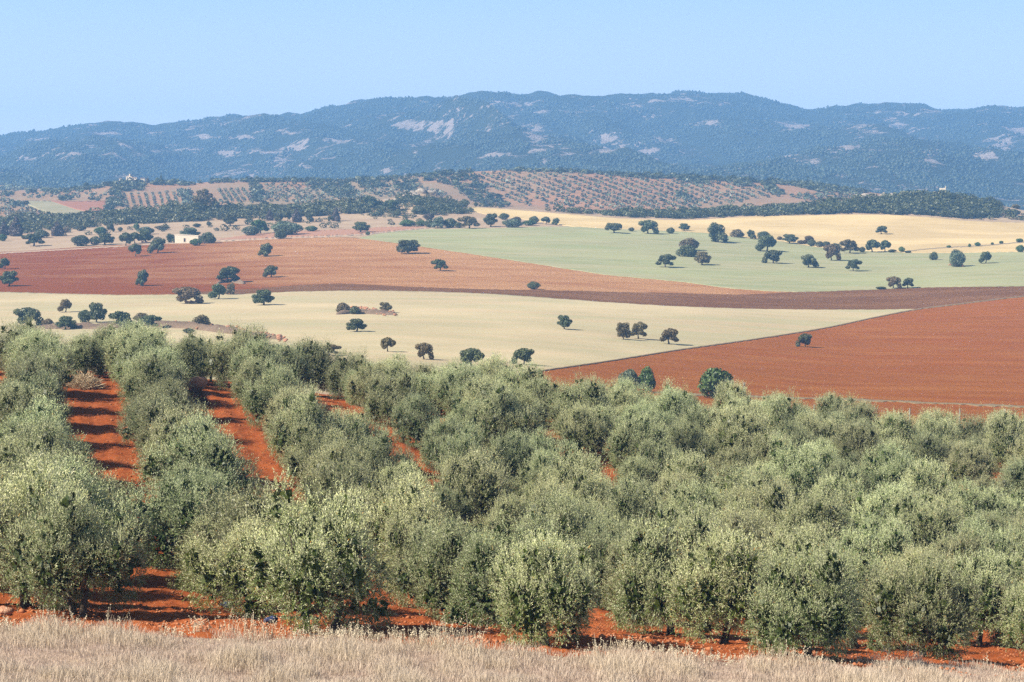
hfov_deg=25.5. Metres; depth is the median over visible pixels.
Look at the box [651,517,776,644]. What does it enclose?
olive tree
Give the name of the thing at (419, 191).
rock outcrop
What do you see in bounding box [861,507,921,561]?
olive tree
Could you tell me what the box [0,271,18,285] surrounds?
oak tree
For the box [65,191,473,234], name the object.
knoll scrub
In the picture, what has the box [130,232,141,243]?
oak tree
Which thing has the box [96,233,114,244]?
oak tree
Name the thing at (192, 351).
olive tree
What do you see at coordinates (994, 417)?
olive tree
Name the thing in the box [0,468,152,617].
olive tree
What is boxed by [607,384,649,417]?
olive tree
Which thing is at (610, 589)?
olive tree
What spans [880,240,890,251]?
oak tree
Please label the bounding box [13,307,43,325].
oak tree
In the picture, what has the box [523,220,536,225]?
bush
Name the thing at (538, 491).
olive tree
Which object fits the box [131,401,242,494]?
olive tree
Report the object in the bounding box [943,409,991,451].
olive tree
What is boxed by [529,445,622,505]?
olive tree
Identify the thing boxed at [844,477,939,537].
olive tree
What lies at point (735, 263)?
green field
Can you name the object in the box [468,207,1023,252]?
wheat field
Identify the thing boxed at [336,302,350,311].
bush
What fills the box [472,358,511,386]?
olive tree
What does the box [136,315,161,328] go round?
oak tree
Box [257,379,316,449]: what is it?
olive tree
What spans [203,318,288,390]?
olive tree
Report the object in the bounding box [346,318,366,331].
oak tree
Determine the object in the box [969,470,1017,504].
olive tree
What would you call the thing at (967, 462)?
olive tree
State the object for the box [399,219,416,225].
bush
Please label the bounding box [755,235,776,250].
oak tree
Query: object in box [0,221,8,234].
tree
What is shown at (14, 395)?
olive tree
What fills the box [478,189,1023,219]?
tree line
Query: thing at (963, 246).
farm path
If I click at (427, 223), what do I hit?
bush
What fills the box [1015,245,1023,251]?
bush
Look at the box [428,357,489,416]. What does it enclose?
olive tree
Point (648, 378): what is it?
oak tree
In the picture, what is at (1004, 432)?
olive tree
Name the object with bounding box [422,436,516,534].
olive tree
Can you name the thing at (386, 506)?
olive tree
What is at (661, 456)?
olive tree
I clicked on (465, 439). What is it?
olive tree
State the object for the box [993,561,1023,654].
olive tree
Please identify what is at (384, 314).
stone heap
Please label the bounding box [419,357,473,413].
olive tree
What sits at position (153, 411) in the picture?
olive tree
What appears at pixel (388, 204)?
oak tree
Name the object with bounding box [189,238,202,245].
bush
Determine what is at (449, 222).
oak tree
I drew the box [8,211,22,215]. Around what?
tree
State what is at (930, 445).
olive tree
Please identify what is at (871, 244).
oak tree
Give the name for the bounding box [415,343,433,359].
oak tree
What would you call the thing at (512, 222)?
oak tree
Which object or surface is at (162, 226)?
bush
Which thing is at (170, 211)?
scrub belt
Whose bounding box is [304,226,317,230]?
bush
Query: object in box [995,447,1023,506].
olive tree
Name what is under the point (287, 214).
tree
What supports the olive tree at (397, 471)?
on the orchard soil
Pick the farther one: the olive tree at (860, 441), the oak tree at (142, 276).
the oak tree at (142, 276)
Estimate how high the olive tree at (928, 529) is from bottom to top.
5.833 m
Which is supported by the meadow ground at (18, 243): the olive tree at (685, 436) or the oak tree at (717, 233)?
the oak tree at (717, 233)
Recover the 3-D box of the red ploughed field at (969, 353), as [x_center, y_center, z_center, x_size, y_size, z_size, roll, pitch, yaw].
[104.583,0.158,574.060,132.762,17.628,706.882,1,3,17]
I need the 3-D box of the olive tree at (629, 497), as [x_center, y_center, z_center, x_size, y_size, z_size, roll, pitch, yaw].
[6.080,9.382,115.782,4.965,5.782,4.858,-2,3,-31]
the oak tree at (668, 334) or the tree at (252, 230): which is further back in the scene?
the tree at (252, 230)
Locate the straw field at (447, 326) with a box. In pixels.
[0,290,911,392]
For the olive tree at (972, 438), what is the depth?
167.39 m
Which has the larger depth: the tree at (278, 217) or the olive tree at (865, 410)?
the tree at (278, 217)
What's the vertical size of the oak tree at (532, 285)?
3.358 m
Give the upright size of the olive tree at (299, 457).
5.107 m
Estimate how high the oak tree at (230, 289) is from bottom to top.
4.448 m
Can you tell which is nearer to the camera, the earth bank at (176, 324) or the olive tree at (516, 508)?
the olive tree at (516, 508)
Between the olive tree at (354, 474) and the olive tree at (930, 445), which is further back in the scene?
the olive tree at (930, 445)
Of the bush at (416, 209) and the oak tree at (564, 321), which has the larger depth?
the bush at (416, 209)
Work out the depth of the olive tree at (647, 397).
178.73 m
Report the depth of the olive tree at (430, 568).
86.82 m
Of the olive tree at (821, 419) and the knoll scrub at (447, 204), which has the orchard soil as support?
the olive tree at (821, 419)
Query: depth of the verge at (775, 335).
678.46 m
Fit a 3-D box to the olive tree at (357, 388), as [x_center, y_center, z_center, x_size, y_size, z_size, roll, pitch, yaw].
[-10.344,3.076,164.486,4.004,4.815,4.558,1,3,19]
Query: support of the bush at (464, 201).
on the meadow ground at (18, 243)
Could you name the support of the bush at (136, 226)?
on the meadow ground at (18, 243)
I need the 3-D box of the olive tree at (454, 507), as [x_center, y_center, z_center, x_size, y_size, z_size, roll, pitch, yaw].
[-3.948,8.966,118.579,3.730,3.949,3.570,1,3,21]
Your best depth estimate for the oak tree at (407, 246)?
1018.39 m
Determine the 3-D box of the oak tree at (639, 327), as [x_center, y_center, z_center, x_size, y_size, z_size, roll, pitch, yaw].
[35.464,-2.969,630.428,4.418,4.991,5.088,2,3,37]
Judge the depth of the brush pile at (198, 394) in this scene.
157.82 m
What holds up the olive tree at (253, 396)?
on the orchard soil
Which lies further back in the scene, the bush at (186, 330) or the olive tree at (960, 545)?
the bush at (186, 330)
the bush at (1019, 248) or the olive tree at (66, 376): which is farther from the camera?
the bush at (1019, 248)
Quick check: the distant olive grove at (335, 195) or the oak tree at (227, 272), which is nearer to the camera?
the oak tree at (227, 272)
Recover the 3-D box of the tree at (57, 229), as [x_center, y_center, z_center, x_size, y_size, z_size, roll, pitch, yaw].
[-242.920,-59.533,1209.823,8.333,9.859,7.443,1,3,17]
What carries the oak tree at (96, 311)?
on the straw field at (447, 326)
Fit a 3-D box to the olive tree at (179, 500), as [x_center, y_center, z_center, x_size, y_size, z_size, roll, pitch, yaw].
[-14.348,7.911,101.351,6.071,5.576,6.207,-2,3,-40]
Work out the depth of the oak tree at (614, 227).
1183.69 m
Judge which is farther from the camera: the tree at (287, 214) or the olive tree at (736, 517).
the tree at (287, 214)
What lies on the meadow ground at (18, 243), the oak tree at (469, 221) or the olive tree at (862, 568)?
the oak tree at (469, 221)
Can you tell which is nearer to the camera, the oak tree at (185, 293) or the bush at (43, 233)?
the oak tree at (185, 293)
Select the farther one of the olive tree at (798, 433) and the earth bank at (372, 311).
the earth bank at (372, 311)
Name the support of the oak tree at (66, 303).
on the straw field at (447, 326)
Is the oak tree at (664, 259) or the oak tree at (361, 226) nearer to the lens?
the oak tree at (664, 259)
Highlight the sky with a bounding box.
[0,0,1023,134]
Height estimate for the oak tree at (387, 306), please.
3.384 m
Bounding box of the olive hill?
[0,170,1023,216]
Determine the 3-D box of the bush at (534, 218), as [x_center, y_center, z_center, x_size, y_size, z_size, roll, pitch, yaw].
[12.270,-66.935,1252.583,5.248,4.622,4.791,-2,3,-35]
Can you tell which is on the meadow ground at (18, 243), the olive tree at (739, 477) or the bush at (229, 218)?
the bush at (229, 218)
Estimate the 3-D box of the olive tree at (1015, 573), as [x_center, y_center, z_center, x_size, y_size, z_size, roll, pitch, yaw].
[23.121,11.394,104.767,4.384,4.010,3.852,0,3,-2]
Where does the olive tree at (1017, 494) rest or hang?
on the orchard soil
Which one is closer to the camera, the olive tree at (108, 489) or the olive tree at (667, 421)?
the olive tree at (108, 489)
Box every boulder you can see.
[0,606,14,615]
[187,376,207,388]
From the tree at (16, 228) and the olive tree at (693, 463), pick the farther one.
the tree at (16, 228)
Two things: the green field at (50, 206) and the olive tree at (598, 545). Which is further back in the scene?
the green field at (50, 206)
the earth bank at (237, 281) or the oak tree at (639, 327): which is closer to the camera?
the oak tree at (639, 327)
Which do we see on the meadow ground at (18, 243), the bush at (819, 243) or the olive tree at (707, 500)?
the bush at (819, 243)
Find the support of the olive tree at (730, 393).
on the orchard soil
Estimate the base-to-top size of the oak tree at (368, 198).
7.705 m
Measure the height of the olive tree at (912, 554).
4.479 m
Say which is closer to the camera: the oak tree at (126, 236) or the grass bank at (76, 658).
the grass bank at (76, 658)
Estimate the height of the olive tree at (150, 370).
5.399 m
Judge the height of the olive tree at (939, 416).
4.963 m
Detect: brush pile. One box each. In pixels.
[66,371,105,389]
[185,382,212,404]
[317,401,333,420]
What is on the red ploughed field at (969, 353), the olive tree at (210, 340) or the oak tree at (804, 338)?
the oak tree at (804, 338)
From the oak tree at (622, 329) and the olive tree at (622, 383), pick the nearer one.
the olive tree at (622, 383)
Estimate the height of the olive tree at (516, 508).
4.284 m
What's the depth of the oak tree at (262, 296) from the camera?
737.46 m
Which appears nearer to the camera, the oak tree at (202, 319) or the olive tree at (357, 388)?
the olive tree at (357, 388)
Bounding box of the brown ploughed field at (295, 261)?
[0,237,780,294]
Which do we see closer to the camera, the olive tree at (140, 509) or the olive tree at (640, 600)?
the olive tree at (640, 600)
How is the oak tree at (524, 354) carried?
on the straw field at (447, 326)
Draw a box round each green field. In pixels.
[28,200,83,213]
[360,226,1023,291]
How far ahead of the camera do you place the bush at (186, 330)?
588.53 m
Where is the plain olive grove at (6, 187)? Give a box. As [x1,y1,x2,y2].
[0,182,55,191]
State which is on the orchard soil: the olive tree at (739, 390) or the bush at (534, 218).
the olive tree at (739, 390)
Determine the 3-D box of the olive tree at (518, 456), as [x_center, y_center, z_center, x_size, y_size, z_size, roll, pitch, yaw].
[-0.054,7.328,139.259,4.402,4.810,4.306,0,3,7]
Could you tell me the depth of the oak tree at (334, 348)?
477.20 m
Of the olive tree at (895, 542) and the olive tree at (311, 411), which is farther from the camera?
the olive tree at (311, 411)
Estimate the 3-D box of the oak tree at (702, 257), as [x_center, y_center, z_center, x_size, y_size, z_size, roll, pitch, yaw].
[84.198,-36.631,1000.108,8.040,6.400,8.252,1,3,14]
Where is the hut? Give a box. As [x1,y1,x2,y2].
[174,234,201,242]
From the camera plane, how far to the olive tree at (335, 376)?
178.26 m
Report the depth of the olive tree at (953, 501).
133.10 m
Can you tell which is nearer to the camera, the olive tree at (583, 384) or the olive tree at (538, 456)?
the olive tree at (538, 456)
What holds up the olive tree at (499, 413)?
on the orchard soil
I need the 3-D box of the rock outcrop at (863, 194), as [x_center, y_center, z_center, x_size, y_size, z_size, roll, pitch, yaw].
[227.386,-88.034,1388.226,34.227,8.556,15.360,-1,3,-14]
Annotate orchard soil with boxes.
[0,369,1023,670]
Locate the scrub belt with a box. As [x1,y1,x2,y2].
[0,196,383,232]
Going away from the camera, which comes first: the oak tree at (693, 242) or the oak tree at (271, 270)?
the oak tree at (271, 270)
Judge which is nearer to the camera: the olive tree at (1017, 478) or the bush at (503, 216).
the olive tree at (1017, 478)
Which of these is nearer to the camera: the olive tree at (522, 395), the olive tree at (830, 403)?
the olive tree at (522, 395)
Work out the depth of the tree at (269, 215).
1305.43 m
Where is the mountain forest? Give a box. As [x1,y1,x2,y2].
[0,90,1023,208]
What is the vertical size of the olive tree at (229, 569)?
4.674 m
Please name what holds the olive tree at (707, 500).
on the orchard soil
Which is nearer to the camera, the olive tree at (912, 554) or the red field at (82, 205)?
the olive tree at (912, 554)
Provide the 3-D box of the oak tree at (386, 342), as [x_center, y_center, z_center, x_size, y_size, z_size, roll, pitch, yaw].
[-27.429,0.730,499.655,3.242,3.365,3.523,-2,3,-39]
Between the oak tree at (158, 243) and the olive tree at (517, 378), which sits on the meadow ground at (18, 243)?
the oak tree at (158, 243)
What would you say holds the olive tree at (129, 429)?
on the orchard soil
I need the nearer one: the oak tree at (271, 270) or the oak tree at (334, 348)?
the oak tree at (334, 348)
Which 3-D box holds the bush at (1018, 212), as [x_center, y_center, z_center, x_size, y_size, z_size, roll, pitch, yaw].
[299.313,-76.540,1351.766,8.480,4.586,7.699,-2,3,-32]
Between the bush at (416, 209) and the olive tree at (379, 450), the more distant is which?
the bush at (416, 209)
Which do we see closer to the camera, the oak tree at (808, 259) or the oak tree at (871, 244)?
the oak tree at (808, 259)
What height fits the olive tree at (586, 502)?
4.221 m
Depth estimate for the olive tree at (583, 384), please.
181.49 m
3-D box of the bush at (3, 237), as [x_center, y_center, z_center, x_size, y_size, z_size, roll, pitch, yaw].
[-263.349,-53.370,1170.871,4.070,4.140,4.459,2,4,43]
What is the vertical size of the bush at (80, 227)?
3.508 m
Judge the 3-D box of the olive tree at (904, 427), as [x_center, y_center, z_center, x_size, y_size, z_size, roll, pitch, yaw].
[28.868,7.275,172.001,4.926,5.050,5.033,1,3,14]
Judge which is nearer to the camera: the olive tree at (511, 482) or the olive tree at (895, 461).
the olive tree at (511, 482)
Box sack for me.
[263,616,277,622]
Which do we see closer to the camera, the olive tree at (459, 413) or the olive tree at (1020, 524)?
the olive tree at (1020, 524)
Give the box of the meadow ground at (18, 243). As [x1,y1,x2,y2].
[0,194,1023,394]
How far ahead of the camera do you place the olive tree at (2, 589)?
87.28 m
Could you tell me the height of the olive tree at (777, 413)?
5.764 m
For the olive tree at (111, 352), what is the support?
on the orchard soil
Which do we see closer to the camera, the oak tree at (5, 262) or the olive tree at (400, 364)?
the olive tree at (400, 364)
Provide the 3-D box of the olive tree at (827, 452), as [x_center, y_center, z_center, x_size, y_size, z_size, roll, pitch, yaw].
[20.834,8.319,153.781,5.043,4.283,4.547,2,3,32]
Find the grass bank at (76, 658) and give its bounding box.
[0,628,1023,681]
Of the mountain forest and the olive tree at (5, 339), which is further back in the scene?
the mountain forest
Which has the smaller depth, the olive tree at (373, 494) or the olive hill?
the olive tree at (373, 494)
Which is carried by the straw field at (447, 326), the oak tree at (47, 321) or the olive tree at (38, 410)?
the oak tree at (47, 321)
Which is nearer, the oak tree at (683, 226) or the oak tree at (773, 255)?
the oak tree at (773, 255)
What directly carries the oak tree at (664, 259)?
on the meadow ground at (18, 243)
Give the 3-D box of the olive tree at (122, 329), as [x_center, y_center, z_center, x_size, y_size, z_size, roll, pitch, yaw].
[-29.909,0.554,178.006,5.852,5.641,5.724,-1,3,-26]
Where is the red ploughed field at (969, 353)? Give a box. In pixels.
[525,297,1023,436]
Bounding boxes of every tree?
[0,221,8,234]
[0,258,9,268]
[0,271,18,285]
[0,313,37,370]
[0,321,76,375]
[0,352,74,424]
[0,366,68,429]
[0,376,75,451]
[0,389,98,470]
[0,413,89,470]
[0,423,77,493]
[0,448,109,609]
[0,457,99,594]
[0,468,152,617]
[1,324,76,383]
[1,325,68,369]
[2,339,79,402]
[5,441,144,524]
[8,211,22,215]
[8,216,23,235]
[9,446,160,574]
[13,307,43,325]
[21,233,44,245]
[41,319,53,324]
[51,221,64,235]
[55,315,76,328]
[57,299,71,311]
[59,327,107,375]
[69,318,123,375]
[70,235,90,245]
[77,310,90,321]
[86,302,107,322]
[90,236,98,244]
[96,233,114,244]
[100,316,158,376]
[101,317,180,381]
[106,320,184,385]
[108,311,133,324]
[110,340,191,388]
[114,372,203,437]
[114,389,192,453]
[115,346,195,413]
[118,232,131,245]
[123,401,267,503]
[128,243,141,255]
[128,382,220,471]
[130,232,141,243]
[130,454,247,570]
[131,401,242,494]
[135,269,148,285]
[136,227,154,232]
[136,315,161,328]
[138,229,153,242]
[146,453,250,529]
[147,237,165,252]
[163,490,271,594]
[165,471,332,611]
[166,233,174,242]
[168,493,298,620]
[172,286,203,303]
[172,326,216,381]
[179,227,200,234]
[182,328,226,381]
[189,202,209,209]
[191,188,218,210]
[191,314,210,324]
[199,232,216,242]
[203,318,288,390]
[207,283,225,298]
[212,335,237,383]
[216,266,240,282]
[224,334,291,395]
[225,282,234,293]
[226,353,284,411]
[237,352,306,429]
[237,465,397,636]
[241,225,259,234]
[250,220,269,233]
[251,289,274,304]
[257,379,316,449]
[258,243,272,255]
[262,265,277,276]
[262,376,353,472]
[265,209,273,220]
[269,339,318,392]
[270,221,302,234]
[275,211,282,220]
[283,211,290,220]
[283,415,356,489]
[286,332,343,396]
[292,208,301,221]
[292,426,376,504]
[299,453,375,533]
[305,213,313,221]
[323,344,341,354]
[323,346,390,400]
[324,401,398,454]
[332,208,340,220]
[337,464,420,559]
[341,359,377,405]
[345,351,390,408]
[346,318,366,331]
[348,465,466,591]
[350,425,417,483]
[352,221,370,231]
[360,359,422,425]
[362,195,377,205]
[370,453,431,507]
[376,503,450,608]
[377,350,412,384]
[379,302,391,310]
[380,337,395,351]
[381,200,398,209]
[382,506,508,621]
[387,388,442,448]
[396,240,420,252]
[407,362,444,379]
[409,370,445,413]
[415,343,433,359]
[417,413,464,473]
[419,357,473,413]
[419,479,480,536]
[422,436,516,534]
[423,418,487,475]
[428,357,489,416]
[430,216,443,227]
[430,259,448,270]
[434,501,562,627]
[438,443,519,521]
[443,218,456,227]
[444,392,487,435]
[456,372,515,408]
[457,216,479,228]
[459,348,484,366]
[462,373,549,452]
[468,351,516,378]
[469,485,542,558]
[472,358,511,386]
[482,522,604,646]
[483,213,497,226]
[484,424,541,490]
[491,357,551,399]
[501,218,523,227]
[507,387,547,417]
[507,477,606,567]
[508,424,565,480]
[510,348,534,364]
[511,457,556,499]
[518,374,571,425]
[519,475,568,512]
[524,435,579,489]
[527,281,540,288]
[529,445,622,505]
[541,216,550,222]
[545,366,612,435]
[551,218,559,224]
[552,461,621,528]
[553,398,607,457]
[557,315,572,328]
[558,514,633,609]
[563,373,604,401]
[572,490,607,538]
[577,508,635,543]
[581,400,626,452]
[596,466,680,545]
[597,536,682,625]
[599,374,655,407]
[599,404,674,473]
[600,482,727,634]
[605,223,621,232]
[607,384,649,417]
[612,452,662,504]
[615,398,665,423]
[616,322,630,338]
[618,369,640,386]
[627,521,675,557]
[631,321,647,338]
[633,376,698,420]
[633,391,661,405]
[635,431,687,481]
[638,220,658,233]
[638,366,655,391]
[645,404,681,439]
[648,460,705,521]
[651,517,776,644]
[653,445,722,498]
[655,254,676,266]
[659,328,678,343]
[662,474,731,539]
[664,416,722,466]
[666,227,674,233]
[674,397,718,440]
[674,512,718,544]
[675,245,696,256]
[679,223,690,230]
[679,238,699,248]
[681,391,701,406]
[694,251,711,264]
[697,367,733,397]
[699,400,775,466]
[702,458,779,511]
[705,492,775,535]
[705,501,787,569]
[707,222,728,241]
[707,438,756,494]
[708,378,754,413]
[710,389,750,420]
[718,468,798,531]
[720,392,771,447]
[723,455,794,502]
[730,229,744,236]
[739,519,867,661]
[745,426,799,472]
[747,229,756,238]
[747,515,843,635]
[748,389,785,415]
[752,519,818,554]
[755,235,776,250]
[757,231,769,238]
[761,250,782,262]
[761,429,831,512]
[762,384,818,439]
[766,481,854,559]
[772,416,820,453]
[782,234,798,242]
[782,408,846,456]
[795,333,811,346]
[801,254,818,267]
[801,434,852,476]
[807,239,815,245]
[807,460,868,526]
[811,538,905,651]
[812,388,862,420]
[815,407,844,429]
[817,447,873,499]
[822,502,865,549]
[823,244,841,260]
[826,403,874,437]
[830,397,880,434]
[832,417,888,472]
[833,506,920,589]
[839,239,859,252]
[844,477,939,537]
[845,259,862,270]
[858,436,924,494]
[858,539,989,662]
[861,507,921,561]
[865,239,880,251]
[867,479,922,512]
[870,408,924,452]
[875,226,887,233]
[878,434,910,468]
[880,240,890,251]
[881,537,952,588]
[885,478,972,556]
[886,276,901,288]
[895,453,960,513]
[902,278,913,287]
[906,429,952,472]
[913,405,963,431]
[915,408,962,464]
[924,484,967,540]
[924,520,995,583]
[931,513,1023,566]
[934,537,1023,647]
[935,473,1019,530]
[938,435,997,491]
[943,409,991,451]
[946,433,992,470]
[949,249,965,266]
[960,504,1016,542]
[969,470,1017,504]
[978,251,991,262]
[981,405,1021,435]
[982,407,1023,474]
[984,547,1023,621]
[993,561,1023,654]
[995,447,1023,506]
[997,486,1023,524]
[1001,431,1023,471]
[1001,505,1023,560]
[1004,506,1023,526]
[1011,204,1019,208]
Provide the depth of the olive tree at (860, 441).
156.38 m
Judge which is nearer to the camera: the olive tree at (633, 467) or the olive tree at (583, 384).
the olive tree at (633, 467)
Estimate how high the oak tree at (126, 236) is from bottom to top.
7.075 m
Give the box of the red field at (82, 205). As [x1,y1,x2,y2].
[52,200,105,210]
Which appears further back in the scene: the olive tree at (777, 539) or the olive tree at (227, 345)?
the olive tree at (227, 345)
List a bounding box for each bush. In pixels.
[0,234,6,240]
[33,229,49,237]
[75,225,86,230]
[93,227,106,234]
[106,223,114,231]
[133,223,139,229]
[133,313,147,319]
[154,225,169,229]
[183,328,194,332]
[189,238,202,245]
[222,213,237,225]
[274,229,286,237]
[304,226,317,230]
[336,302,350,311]
[349,306,360,313]
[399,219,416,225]
[411,206,426,213]
[416,220,424,225]
[422,213,434,219]
[424,219,432,227]
[460,199,469,206]
[498,213,509,219]
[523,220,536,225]
[529,216,538,221]
[804,235,813,243]
[815,241,823,246]
[929,252,937,259]
[1007,209,1020,214]
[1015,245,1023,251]
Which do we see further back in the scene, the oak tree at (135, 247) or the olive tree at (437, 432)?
the oak tree at (135, 247)
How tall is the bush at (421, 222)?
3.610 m
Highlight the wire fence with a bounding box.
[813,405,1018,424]
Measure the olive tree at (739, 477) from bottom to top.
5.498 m
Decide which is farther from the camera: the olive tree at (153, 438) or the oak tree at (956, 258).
the oak tree at (956, 258)
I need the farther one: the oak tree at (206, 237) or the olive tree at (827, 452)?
the oak tree at (206, 237)
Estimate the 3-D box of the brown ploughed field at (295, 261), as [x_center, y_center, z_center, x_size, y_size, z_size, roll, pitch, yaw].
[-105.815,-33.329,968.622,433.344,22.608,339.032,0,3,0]
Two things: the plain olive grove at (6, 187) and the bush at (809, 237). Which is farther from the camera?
the plain olive grove at (6, 187)
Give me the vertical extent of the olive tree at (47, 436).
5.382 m
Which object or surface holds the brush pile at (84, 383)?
on the orchard soil
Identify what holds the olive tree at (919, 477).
on the orchard soil
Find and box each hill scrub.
[0,166,869,209]
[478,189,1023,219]
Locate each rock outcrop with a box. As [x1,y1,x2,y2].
[402,188,442,197]
[861,192,892,197]
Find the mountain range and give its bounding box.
[0,91,1023,209]
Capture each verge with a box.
[533,296,1023,372]
[653,392,1023,407]
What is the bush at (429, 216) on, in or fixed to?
on the meadow ground at (18, 243)
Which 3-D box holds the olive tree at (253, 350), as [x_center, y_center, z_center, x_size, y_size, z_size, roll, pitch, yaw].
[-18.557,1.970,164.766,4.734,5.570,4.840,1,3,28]
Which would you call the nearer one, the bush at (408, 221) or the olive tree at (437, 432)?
the olive tree at (437, 432)
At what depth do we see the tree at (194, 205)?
1356.21 m
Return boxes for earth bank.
[30,320,282,339]
[217,279,244,283]
[336,309,396,314]
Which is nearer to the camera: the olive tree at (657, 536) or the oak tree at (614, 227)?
the olive tree at (657, 536)
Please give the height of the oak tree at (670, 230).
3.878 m
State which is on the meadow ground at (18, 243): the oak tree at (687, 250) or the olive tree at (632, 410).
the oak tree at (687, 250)
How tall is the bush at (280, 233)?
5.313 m
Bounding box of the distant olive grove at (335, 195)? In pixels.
[0,169,859,215]
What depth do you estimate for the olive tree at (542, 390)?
170.19 m
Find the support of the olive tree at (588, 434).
on the orchard soil
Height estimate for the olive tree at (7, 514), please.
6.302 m
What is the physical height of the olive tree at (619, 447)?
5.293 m
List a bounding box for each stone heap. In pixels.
[175,320,287,341]
[350,306,396,315]
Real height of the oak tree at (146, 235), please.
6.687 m
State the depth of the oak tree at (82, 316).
652.98 m
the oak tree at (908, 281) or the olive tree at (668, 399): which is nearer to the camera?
the olive tree at (668, 399)
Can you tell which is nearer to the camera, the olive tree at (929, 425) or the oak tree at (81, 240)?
the olive tree at (929, 425)
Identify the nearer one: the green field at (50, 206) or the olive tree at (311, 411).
the olive tree at (311, 411)
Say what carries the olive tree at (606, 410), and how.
on the orchard soil
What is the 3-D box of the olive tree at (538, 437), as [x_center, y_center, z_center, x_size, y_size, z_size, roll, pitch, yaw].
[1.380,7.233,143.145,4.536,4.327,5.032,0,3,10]
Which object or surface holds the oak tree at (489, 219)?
on the meadow ground at (18, 243)
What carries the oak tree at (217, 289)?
on the straw field at (447, 326)
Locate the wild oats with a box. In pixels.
[0,604,1023,670]
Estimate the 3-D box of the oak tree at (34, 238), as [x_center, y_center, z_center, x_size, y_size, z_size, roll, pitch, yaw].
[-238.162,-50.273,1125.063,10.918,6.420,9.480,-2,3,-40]
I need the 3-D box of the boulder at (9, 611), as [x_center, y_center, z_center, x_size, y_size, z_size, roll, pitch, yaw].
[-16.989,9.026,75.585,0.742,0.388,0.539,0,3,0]
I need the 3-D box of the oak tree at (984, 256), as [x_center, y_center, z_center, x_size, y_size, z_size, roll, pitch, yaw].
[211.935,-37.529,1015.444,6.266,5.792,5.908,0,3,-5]
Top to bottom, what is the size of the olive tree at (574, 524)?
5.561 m
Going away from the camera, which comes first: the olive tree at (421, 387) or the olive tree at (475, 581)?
the olive tree at (475, 581)
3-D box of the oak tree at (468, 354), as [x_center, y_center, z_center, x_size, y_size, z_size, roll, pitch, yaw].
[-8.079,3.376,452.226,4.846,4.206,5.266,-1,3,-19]
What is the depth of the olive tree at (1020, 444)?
165.35 m
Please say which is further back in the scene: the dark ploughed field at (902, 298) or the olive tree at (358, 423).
the dark ploughed field at (902, 298)
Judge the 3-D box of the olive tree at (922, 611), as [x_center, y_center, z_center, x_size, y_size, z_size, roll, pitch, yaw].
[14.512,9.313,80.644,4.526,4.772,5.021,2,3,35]
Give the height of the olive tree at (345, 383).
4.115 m
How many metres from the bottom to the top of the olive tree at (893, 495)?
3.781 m
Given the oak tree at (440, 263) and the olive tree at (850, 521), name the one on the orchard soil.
the olive tree at (850, 521)
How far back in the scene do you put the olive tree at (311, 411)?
135.38 m
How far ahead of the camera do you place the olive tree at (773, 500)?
121.90 m
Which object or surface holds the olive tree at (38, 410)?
on the orchard soil
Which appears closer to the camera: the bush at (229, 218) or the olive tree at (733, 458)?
the olive tree at (733, 458)
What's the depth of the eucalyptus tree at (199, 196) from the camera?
1357.68 m
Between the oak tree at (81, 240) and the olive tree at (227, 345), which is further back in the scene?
the oak tree at (81, 240)
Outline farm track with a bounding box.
[0,227,428,253]
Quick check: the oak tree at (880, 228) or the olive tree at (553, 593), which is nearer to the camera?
the olive tree at (553, 593)
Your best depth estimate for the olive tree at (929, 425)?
174.59 m
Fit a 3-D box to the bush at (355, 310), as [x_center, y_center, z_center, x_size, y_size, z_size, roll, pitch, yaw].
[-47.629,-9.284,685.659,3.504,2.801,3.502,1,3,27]
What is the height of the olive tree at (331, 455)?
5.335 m
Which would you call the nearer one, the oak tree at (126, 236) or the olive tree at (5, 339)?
the olive tree at (5, 339)
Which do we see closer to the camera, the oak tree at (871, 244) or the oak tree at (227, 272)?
the oak tree at (227, 272)
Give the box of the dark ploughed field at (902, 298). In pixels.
[200,283,1023,309]
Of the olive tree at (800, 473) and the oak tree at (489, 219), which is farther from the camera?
the oak tree at (489, 219)
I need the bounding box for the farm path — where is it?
[907,242,1023,250]
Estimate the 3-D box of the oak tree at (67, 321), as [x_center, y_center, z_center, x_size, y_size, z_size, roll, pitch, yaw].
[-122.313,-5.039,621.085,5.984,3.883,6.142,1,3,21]
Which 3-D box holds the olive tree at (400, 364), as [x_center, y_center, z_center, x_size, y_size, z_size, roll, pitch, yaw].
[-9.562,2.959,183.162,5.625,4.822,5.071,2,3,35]
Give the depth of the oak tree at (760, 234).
1179.55 m
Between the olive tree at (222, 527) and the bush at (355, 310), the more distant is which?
the bush at (355, 310)
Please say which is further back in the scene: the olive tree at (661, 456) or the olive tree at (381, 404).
the olive tree at (381, 404)

